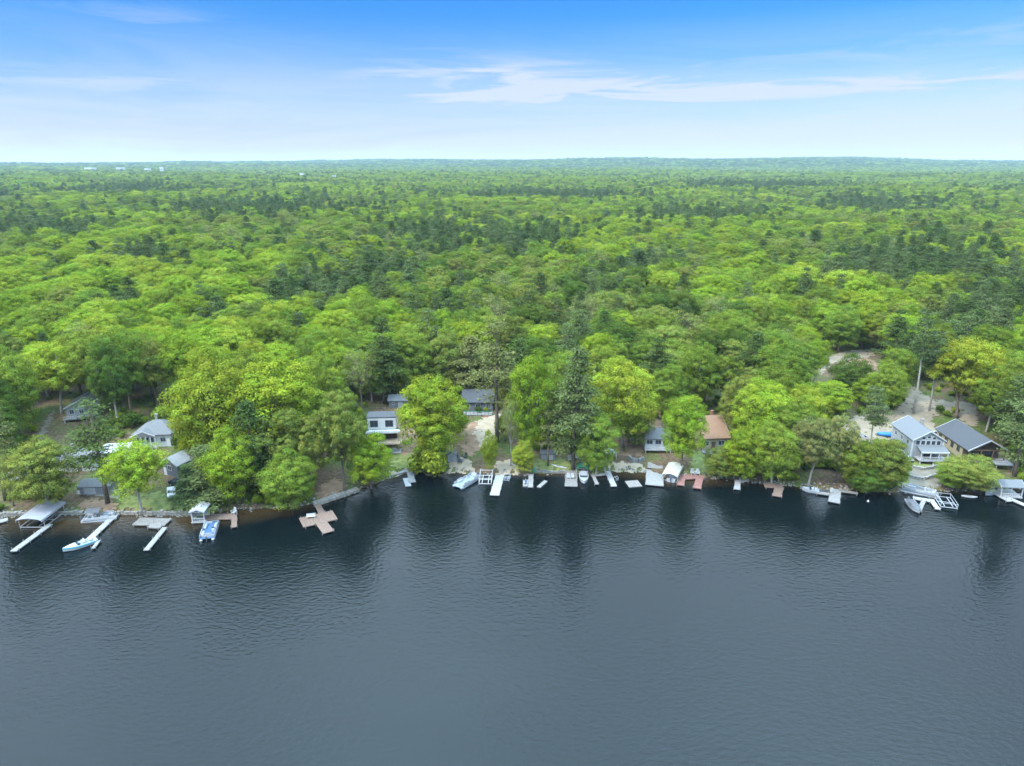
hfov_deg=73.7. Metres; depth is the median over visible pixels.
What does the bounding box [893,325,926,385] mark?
pine tree
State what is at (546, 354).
broadleaf tree
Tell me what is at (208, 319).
broadleaf tree
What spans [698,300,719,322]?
broadleaf tree
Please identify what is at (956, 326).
pine tree
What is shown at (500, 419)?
broadleaf tree
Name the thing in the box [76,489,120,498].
parking pad
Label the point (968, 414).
driveway
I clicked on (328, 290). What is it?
pine tree
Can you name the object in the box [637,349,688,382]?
broadleaf tree
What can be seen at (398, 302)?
broadleaf tree
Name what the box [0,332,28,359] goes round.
broadleaf tree
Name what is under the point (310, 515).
bench
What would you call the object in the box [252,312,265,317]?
broadleaf tree
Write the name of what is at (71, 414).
cottage
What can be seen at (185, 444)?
broadleaf tree
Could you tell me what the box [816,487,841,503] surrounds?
dock
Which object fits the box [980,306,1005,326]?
pine tree
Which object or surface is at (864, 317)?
broadleaf tree
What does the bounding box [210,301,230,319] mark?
pine tree
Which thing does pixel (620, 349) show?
broadleaf tree
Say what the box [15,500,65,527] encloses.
boat lift
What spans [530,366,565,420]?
broadleaf tree
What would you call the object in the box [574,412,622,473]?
broadleaf tree
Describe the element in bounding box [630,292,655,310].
broadleaf tree
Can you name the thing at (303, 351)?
broadleaf tree
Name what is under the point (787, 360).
broadleaf tree
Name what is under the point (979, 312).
pine tree
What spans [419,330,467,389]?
broadleaf tree
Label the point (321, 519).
dock
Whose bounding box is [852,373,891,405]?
broadleaf tree
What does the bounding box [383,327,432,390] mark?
broadleaf tree
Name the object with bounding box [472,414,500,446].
path
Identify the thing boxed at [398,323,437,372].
broadleaf tree
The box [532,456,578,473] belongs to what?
lawn
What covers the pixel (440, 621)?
lake water
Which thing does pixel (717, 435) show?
house
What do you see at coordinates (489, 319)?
broadleaf tree
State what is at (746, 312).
broadleaf tree
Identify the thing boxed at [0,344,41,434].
broadleaf tree
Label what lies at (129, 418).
shrub
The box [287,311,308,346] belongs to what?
pine tree
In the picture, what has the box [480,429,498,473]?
broadleaf tree
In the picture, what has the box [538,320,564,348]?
broadleaf tree
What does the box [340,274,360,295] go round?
pine tree
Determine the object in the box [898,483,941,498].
pontoon boat
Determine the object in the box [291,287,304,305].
pine tree
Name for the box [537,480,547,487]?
raft
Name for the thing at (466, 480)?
pontoon boat
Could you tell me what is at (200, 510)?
boat shelter
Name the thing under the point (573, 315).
broadleaf tree
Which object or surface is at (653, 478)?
dock
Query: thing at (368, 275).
pine tree
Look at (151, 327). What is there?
broadleaf tree
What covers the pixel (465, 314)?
broadleaf tree
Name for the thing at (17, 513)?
retaining wall
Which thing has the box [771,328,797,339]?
broadleaf tree
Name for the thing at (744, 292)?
pine tree
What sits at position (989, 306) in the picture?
pine tree
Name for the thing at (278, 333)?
broadleaf tree
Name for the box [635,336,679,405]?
pine tree
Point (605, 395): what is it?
broadleaf tree
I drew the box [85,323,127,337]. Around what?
broadleaf tree
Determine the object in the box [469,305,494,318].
broadleaf tree
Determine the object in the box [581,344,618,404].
broadleaf tree
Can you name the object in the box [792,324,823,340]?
broadleaf tree
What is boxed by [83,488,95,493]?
garage door
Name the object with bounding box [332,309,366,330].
broadleaf tree
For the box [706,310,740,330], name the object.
broadleaf tree
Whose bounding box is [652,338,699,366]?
broadleaf tree
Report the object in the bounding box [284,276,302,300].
pine tree
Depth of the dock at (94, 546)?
140.74 m
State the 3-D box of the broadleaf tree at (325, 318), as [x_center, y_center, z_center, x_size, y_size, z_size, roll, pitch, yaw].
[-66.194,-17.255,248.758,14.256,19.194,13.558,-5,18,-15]
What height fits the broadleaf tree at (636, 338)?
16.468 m
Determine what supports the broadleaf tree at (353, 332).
on the ground at (58, 427)
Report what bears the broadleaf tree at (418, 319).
on the ground at (58, 427)
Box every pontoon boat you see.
[79,507,119,522]
[199,520,219,541]
[452,472,481,489]
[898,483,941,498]
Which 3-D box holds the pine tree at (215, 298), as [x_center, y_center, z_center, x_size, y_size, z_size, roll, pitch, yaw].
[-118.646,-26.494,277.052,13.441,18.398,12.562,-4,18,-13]
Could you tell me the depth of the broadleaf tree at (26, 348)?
207.43 m
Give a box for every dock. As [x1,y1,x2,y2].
[0,516,7,522]
[10,524,52,551]
[86,514,118,538]
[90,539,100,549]
[132,516,171,530]
[143,527,167,550]
[202,511,237,528]
[299,502,337,534]
[393,469,415,482]
[403,478,410,486]
[490,475,504,495]
[523,473,533,487]
[564,470,577,486]
[591,471,607,484]
[605,471,616,486]
[645,469,663,486]
[677,474,705,488]
[733,478,748,490]
[763,483,783,497]
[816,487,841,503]
[838,489,857,495]
[913,496,940,510]
[919,499,926,512]
[986,489,1023,505]
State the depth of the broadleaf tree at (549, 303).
275.39 m
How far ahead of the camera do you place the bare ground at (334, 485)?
164.02 m
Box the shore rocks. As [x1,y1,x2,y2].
[0,466,1010,518]
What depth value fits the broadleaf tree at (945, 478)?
163.26 m
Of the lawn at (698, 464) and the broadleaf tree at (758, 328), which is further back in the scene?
the broadleaf tree at (758, 328)
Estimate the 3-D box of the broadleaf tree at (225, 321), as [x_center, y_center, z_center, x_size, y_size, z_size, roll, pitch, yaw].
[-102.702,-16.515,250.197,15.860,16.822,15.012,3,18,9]
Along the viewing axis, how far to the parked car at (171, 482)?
163.26 m
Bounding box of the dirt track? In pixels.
[34,411,54,442]
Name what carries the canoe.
on the lake water
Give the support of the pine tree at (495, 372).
on the ground at (58, 427)
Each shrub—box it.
[119,409,142,428]
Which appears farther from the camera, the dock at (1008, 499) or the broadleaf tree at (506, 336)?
the broadleaf tree at (506, 336)
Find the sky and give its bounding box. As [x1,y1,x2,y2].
[0,0,1023,162]
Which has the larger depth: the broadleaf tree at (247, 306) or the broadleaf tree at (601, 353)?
the broadleaf tree at (247, 306)
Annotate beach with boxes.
[389,467,408,476]
[447,457,474,473]
[492,459,519,474]
[604,461,645,472]
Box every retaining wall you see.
[0,510,83,516]
[116,509,190,515]
[312,487,359,504]
[536,469,565,472]
[627,455,644,462]
[908,473,936,479]
[912,464,936,469]
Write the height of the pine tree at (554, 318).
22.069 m
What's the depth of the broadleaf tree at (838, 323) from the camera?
256.35 m
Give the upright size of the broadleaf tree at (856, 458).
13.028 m
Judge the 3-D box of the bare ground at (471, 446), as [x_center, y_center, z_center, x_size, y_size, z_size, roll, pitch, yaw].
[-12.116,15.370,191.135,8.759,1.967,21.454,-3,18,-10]
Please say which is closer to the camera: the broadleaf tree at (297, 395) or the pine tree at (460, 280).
the broadleaf tree at (297, 395)
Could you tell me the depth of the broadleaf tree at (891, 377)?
199.27 m
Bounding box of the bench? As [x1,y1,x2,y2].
[306,513,314,517]
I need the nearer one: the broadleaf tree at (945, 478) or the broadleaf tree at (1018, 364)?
the broadleaf tree at (945, 478)
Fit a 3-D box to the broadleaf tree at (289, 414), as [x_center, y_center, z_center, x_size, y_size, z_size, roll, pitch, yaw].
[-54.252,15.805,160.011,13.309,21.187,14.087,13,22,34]
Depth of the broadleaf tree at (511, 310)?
263.70 m
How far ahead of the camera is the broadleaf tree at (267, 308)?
261.53 m
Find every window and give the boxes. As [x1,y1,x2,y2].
[160,437,165,441]
[370,420,377,426]
[385,420,392,426]
[718,440,724,444]
[984,451,992,455]
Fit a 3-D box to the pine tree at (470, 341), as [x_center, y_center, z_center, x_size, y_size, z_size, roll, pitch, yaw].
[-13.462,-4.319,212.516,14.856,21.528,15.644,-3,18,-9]
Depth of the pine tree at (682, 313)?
243.49 m
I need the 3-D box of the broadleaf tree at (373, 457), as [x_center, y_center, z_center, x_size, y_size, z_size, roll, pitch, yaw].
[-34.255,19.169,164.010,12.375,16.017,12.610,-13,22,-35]
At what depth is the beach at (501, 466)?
175.62 m
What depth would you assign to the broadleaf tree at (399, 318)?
246.19 m
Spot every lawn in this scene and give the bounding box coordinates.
[118,491,186,510]
[389,452,417,469]
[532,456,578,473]
[689,449,721,475]
[899,459,998,486]
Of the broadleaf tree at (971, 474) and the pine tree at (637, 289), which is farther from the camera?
the pine tree at (637, 289)
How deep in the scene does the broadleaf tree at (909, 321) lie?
246.35 m
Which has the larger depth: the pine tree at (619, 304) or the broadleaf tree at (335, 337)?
the pine tree at (619, 304)
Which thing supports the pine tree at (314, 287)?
on the ground at (58, 427)
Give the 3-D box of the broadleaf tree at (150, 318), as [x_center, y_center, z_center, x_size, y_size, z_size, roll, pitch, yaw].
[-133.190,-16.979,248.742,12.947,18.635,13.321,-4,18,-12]
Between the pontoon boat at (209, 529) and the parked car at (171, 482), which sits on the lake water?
the pontoon boat at (209, 529)
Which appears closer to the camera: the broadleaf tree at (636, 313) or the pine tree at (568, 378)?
the pine tree at (568, 378)
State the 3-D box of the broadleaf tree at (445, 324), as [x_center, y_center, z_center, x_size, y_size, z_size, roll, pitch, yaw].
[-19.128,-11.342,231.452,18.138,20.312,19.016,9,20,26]
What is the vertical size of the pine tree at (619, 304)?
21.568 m
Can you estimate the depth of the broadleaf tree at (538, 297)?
278.57 m
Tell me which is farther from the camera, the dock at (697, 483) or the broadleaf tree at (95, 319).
the broadleaf tree at (95, 319)
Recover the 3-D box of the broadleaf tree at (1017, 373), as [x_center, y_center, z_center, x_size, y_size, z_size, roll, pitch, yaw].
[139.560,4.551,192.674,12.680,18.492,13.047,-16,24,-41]
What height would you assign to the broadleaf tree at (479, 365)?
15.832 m
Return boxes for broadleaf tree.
[0,325,11,346]
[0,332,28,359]
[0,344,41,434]
[0,379,24,434]
[0,398,26,463]
[13,341,64,396]
[16,323,53,347]
[46,309,99,344]
[51,329,91,395]
[59,320,97,338]
[64,329,112,397]
[81,311,120,333]
[82,338,134,417]
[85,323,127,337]
[89,325,153,410]
[107,310,146,330]
[125,332,177,404]
[128,327,169,396]
[129,312,155,330]
[135,324,165,339]
[137,321,150,330]
[151,316,172,336]
[151,324,203,382]
[157,342,257,459]
[166,319,190,328]
[166,397,210,457]
[181,315,198,325]
[181,316,223,340]
[185,323,233,375]
[193,346,232,373]
[198,316,219,326]
[200,324,261,357]
[202,348,245,368]
[210,305,252,322]
[210,354,238,369]
[213,314,244,329]
[214,349,280,415]
[234,301,262,318]
[234,316,272,348]
[237,338,266,362]
[246,316,281,324]
[246,407,306,467]
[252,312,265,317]
[257,303,285,317]
[257,319,295,348]
[260,299,296,323]
[261,340,298,368]
[268,311,300,337]
[271,324,299,347]
[280,380,323,414]
[286,415,326,482]
[288,295,320,319]
[291,385,330,462]
[293,328,330,358]
[293,337,323,372]
[295,322,322,340]
[297,306,326,331]
[299,340,355,387]
[301,351,344,405]
[308,387,369,490]
[309,326,345,351]
[310,309,346,333]
[321,301,349,312]
[327,325,355,336]
[330,297,354,310]
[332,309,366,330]
[333,350,361,392]
[335,336,367,359]
[337,318,378,353]
[339,349,379,409]
[342,432,393,488]
[345,294,384,322]
[349,350,389,401]
[354,301,389,334]
[354,331,385,353]
[370,297,406,327]
[370,331,407,391]
[380,322,405,335]
[382,312,415,329]
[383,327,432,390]
[385,299,404,307]
[393,373,470,457]
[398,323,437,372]
[403,307,420,321]
[405,307,432,354]
[413,290,436,312]
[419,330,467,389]
[423,307,458,361]
[433,320,480,368]
[443,318,501,368]
[448,305,484,337]
[448,410,467,436]
[462,289,496,318]
[467,340,499,385]
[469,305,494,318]
[480,315,493,322]
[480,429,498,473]
[481,293,512,315]
[481,313,517,366]
[486,314,528,356]
[490,326,515,364]
[493,299,520,314]
[493,413,514,439]
[500,392,522,465]
[502,333,543,364]
[504,348,556,458]
[505,308,537,321]
[511,301,549,324]
[511,440,534,474]
[515,319,541,332]
[517,289,543,307]
[522,324,561,355]
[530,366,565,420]
[534,299,561,322]
[534,347,561,368]
[536,373,565,402]
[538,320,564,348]
[543,309,555,323]
[555,304,578,329]
[560,311,586,327]
[561,331,583,348]
[565,320,594,343]
[569,293,591,316]
[573,296,612,324]
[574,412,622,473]
[575,335,591,347]
[579,332,617,360]
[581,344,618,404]
[585,289,621,318]
[588,355,662,446]
[590,305,620,329]
[593,321,637,353]
[595,309,642,330]
[599,379,617,424]
[602,334,631,363]
[613,294,639,314]
[617,402,655,446]
[623,327,665,358]
[626,333,665,368]
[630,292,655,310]
[630,307,654,328]
[631,312,667,335]
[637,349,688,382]
[640,291,670,312]
[644,325,696,351]
[646,304,677,323]
[647,363,689,414]
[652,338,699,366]
[653,324,687,342]
[655,316,680,325]
[659,393,711,470]
[666,289,698,315]
[667,310,700,323]
[673,312,706,338]
[675,341,726,410]
[681,317,710,339]
[682,323,721,355]
[687,353,724,402]
[693,328,728,356]
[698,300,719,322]
[701,297,736,322]
[702,446,739,478]
[703,311,722,323]
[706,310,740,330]
[714,316,755,338]
[714,338,753,380]
[716,299,760,314]
[717,374,762,437]
[719,327,750,363]
[723,424,771,480]
[724,308,760,326]
[727,377,795,433]
[737,366,765,388]
[739,315,758,328]
[739,324,765,342]
[742,299,780,330]
[746,420,803,483]
[750,342,784,367]
[750,363,802,418]
[751,323,796,351]
[751,341,810,383]
[758,321,794,339]
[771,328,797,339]
[772,396,823,463]
[773,327,795,340]
[779,315,812,331]
[784,383,831,426]
[785,340,825,375]
[791,415,839,486]
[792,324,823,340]
[795,332,815,346]
[803,338,832,381]
[812,380,856,413]
[817,304,864,351]
[824,412,863,482]
[825,352,876,397]
[835,439,881,484]
[844,302,885,347]
[844,465,893,492]
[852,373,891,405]
[862,437,914,491]
[865,312,894,348]
[868,362,911,412]
[877,314,923,340]
[877,346,919,386]
[883,455,912,488]
[897,335,931,368]
[919,323,957,380]
[933,464,964,488]
[934,453,1003,492]
[962,340,1001,395]
[964,364,1016,431]
[965,323,1015,357]
[982,368,1023,420]
[990,329,1023,352]
[998,347,1023,369]
[1002,354,1023,373]
[1003,338,1023,355]
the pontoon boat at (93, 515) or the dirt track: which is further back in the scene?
the dirt track
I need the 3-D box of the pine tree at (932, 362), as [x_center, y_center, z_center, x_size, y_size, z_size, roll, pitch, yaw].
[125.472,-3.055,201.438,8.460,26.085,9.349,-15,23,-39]
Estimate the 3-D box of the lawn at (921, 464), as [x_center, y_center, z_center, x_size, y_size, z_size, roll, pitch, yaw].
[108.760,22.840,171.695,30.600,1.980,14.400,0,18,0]
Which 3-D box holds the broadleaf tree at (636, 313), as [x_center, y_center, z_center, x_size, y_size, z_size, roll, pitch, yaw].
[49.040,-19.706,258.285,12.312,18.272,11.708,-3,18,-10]
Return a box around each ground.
[0,163,1023,516]
[78,497,118,511]
[315,477,346,498]
[397,420,417,455]
[454,421,480,456]
[606,407,662,457]
[845,357,878,374]
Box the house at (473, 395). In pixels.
[462,387,494,417]
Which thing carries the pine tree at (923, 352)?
on the ground at (58, 427)
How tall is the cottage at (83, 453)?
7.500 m
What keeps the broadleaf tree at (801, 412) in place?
on the ground at (58, 427)
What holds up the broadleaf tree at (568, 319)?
on the ground at (58, 427)
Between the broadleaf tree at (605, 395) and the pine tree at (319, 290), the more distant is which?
the pine tree at (319, 290)
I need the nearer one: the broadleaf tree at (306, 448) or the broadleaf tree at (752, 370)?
the broadleaf tree at (306, 448)
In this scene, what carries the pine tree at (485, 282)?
on the ground at (58, 427)
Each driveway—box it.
[811,349,875,374]
[843,386,979,442]
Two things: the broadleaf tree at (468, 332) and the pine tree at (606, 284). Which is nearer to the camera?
the broadleaf tree at (468, 332)
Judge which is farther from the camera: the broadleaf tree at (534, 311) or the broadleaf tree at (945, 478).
the broadleaf tree at (534, 311)
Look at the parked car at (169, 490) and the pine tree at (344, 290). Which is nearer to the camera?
the parked car at (169, 490)
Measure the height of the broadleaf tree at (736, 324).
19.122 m
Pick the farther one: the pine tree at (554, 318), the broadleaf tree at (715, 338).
the pine tree at (554, 318)
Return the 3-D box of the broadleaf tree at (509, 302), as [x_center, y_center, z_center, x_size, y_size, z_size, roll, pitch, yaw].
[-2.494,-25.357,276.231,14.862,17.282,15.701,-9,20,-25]
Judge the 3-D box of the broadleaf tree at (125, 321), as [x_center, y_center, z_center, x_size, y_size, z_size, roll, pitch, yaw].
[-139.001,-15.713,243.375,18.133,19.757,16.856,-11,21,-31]
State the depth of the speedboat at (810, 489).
163.83 m
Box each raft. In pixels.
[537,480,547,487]
[625,480,641,487]
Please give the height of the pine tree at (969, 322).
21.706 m
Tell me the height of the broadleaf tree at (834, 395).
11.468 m
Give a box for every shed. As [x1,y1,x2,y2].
[388,394,407,407]
[447,449,456,461]
[540,450,555,459]
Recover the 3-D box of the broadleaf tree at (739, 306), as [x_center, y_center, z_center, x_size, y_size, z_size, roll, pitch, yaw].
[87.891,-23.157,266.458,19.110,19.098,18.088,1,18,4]
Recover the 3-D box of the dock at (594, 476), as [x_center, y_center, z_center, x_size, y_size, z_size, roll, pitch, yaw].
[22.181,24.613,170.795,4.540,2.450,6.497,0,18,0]
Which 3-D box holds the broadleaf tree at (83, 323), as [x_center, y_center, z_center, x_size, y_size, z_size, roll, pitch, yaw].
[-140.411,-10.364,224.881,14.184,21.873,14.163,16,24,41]
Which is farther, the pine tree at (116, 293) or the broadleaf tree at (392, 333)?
the pine tree at (116, 293)
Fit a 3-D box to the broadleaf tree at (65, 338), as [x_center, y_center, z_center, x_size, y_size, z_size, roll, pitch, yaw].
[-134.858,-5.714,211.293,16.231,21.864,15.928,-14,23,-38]
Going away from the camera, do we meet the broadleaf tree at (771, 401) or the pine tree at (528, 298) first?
the broadleaf tree at (771, 401)
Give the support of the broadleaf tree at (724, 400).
on the ground at (58, 427)
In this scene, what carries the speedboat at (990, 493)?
on the lake water
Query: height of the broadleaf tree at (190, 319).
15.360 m
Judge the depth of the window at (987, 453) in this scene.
177.19 m
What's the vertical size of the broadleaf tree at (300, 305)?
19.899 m
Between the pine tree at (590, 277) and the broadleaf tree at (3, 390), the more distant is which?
the pine tree at (590, 277)
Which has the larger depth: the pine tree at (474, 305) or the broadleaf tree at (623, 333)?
the pine tree at (474, 305)
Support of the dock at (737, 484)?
in the lake water
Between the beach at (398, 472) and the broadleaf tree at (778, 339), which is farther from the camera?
the broadleaf tree at (778, 339)
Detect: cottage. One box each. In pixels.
[56,443,102,471]
[63,392,104,421]
[130,413,174,448]
[641,427,670,452]
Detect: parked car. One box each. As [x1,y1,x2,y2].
[167,486,175,497]
[168,478,179,485]
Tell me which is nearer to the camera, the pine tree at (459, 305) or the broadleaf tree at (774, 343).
the broadleaf tree at (774, 343)
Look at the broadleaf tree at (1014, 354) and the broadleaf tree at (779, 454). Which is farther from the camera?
the broadleaf tree at (1014, 354)
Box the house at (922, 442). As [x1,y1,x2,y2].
[891,415,949,464]
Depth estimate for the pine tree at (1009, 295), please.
250.46 m
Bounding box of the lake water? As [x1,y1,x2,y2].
[0,471,1023,765]
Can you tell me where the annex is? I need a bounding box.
[162,448,196,477]
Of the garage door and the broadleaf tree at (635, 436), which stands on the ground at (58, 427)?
the broadleaf tree at (635, 436)
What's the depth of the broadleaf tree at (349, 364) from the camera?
211.81 m
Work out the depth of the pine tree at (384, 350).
204.20 m
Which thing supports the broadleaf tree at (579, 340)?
on the ground at (58, 427)
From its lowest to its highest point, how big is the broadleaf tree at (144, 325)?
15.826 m
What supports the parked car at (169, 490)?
on the ground at (58, 427)
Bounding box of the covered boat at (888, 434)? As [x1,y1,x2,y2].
[877,432,891,436]
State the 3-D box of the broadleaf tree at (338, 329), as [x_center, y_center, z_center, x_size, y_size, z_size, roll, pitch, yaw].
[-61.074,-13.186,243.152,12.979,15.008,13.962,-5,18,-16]
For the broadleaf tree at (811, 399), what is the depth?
182.88 m
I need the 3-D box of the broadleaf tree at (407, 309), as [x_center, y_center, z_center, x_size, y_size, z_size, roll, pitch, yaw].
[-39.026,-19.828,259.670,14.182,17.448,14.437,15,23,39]
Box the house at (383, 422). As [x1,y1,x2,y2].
[365,411,401,453]
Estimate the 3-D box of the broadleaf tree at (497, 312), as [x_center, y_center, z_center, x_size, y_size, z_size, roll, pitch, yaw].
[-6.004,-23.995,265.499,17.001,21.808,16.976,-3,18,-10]
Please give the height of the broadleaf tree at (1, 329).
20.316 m
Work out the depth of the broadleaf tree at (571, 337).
236.14 m
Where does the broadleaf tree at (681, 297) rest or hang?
on the ground at (58, 427)
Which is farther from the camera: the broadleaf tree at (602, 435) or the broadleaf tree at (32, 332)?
the broadleaf tree at (32, 332)
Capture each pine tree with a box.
[34,331,56,390]
[90,293,102,310]
[111,291,127,300]
[166,442,256,517]
[167,463,209,508]
[191,306,206,326]
[193,280,210,316]
[202,301,217,319]
[207,295,223,310]
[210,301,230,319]
[261,277,290,305]
[274,276,294,300]
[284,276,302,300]
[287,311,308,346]
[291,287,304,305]
[309,299,325,311]
[310,282,321,299]
[315,278,333,297]
[317,278,334,298]
[320,282,334,304]
[335,280,344,294]
[336,276,352,297]
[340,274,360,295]
[351,278,374,296]
[353,316,409,403]
[357,263,377,297]
[368,270,386,299]
[373,277,402,300]
[396,259,420,283]
[400,292,416,314]
[401,283,427,316]
[413,308,444,372]
[429,290,443,317]
[435,287,456,319]
[440,296,457,317]
[446,335,491,390]
[452,266,468,298]
[454,291,467,310]
[454,301,464,313]
[465,289,484,315]
[466,319,522,442]
[478,279,496,300]
[500,337,536,390]
[512,279,541,308]
[531,272,551,303]
[538,398,559,465]
[547,297,565,332]
[561,369,575,398]
[571,290,589,320]
[577,266,596,292]
[584,272,602,290]
[585,278,600,298]
[594,310,615,333]
[596,271,614,297]
[610,281,619,291]
[610,294,626,314]
[626,286,643,306]
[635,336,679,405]
[668,301,693,328]
[676,274,690,292]
[682,304,693,328]
[735,331,768,375]
[737,282,755,298]
[860,384,896,442]
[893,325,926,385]
[908,308,949,413]
[923,328,956,410]
[934,297,956,328]
[940,319,969,376]
[945,300,966,319]
[945,313,975,333]
[955,313,982,340]
[957,299,979,321]
[963,308,989,339]
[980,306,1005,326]
[982,304,992,322]
[987,297,1020,338]
[988,291,1020,322]
[992,374,1023,476]
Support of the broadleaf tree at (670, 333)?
on the ground at (58, 427)
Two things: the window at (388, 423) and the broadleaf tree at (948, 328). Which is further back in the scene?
the broadleaf tree at (948, 328)
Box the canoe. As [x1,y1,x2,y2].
[961,495,977,497]
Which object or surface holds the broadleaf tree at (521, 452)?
on the ground at (58, 427)
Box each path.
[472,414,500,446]
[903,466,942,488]
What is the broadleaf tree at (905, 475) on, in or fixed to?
on the ground at (58, 427)
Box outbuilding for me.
[100,442,138,462]
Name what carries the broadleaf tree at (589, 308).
on the ground at (58, 427)
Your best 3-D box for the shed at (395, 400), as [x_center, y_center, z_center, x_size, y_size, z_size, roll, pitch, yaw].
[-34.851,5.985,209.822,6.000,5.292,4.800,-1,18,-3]
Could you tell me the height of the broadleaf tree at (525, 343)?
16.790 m
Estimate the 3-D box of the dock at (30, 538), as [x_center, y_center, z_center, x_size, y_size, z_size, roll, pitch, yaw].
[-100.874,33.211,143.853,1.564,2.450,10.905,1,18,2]
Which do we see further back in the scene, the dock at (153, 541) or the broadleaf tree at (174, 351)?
the broadleaf tree at (174, 351)
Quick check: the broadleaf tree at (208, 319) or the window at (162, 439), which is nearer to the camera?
the window at (162, 439)
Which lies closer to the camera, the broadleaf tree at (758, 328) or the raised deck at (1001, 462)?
the raised deck at (1001, 462)
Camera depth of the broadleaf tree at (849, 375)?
210.10 m
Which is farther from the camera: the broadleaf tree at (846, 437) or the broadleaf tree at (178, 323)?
the broadleaf tree at (178, 323)
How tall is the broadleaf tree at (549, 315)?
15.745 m
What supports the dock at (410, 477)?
in the lake water
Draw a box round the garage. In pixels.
[77,478,118,494]
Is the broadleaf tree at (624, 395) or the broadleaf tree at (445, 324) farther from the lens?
the broadleaf tree at (445, 324)
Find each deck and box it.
[647,460,662,468]
[992,456,1013,471]
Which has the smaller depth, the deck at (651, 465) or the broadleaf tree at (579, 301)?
the deck at (651, 465)
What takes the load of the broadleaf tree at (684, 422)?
on the ground at (58, 427)
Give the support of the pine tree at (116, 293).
on the ground at (58, 427)
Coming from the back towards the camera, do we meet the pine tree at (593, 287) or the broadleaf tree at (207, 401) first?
the pine tree at (593, 287)
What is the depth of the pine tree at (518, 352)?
207.37 m
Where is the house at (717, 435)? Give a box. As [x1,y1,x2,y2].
[691,410,730,454]
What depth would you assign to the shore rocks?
166.35 m
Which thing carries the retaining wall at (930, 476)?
on the ground at (58, 427)
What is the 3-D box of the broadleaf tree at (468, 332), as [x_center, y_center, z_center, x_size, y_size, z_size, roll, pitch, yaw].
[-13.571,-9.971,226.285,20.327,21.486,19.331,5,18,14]
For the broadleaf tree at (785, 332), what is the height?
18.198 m
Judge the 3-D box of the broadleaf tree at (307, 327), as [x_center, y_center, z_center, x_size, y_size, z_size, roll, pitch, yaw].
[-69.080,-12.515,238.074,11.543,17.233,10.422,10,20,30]
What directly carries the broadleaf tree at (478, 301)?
on the ground at (58, 427)
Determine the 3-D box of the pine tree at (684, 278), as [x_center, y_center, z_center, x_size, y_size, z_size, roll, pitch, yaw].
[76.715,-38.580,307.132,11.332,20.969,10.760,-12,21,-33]
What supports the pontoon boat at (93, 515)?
on the lake water
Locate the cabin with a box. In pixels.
[935,419,1007,464]
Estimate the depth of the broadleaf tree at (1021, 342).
216.74 m
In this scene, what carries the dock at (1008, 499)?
in the lake water
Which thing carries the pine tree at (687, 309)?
on the ground at (58, 427)
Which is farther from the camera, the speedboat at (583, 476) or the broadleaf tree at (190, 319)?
the broadleaf tree at (190, 319)
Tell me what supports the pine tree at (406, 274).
on the ground at (58, 427)
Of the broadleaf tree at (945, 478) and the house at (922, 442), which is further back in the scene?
the house at (922, 442)
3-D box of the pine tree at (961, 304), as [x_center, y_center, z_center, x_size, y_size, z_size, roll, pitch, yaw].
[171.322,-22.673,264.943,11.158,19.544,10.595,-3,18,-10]
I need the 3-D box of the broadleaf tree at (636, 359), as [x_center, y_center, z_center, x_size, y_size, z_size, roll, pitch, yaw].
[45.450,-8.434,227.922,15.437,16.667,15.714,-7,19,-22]
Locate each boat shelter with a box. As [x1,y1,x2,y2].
[188,502,209,523]
[991,478,1023,498]
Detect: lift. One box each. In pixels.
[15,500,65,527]
[479,469,492,483]
[503,473,510,480]
[576,462,588,473]
[662,462,683,481]
[934,492,958,509]
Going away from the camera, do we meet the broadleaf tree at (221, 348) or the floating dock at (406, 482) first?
the floating dock at (406, 482)
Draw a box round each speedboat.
[62,535,98,551]
[579,469,588,483]
[667,474,676,482]
[802,486,820,493]
[904,496,920,512]
[985,487,998,495]

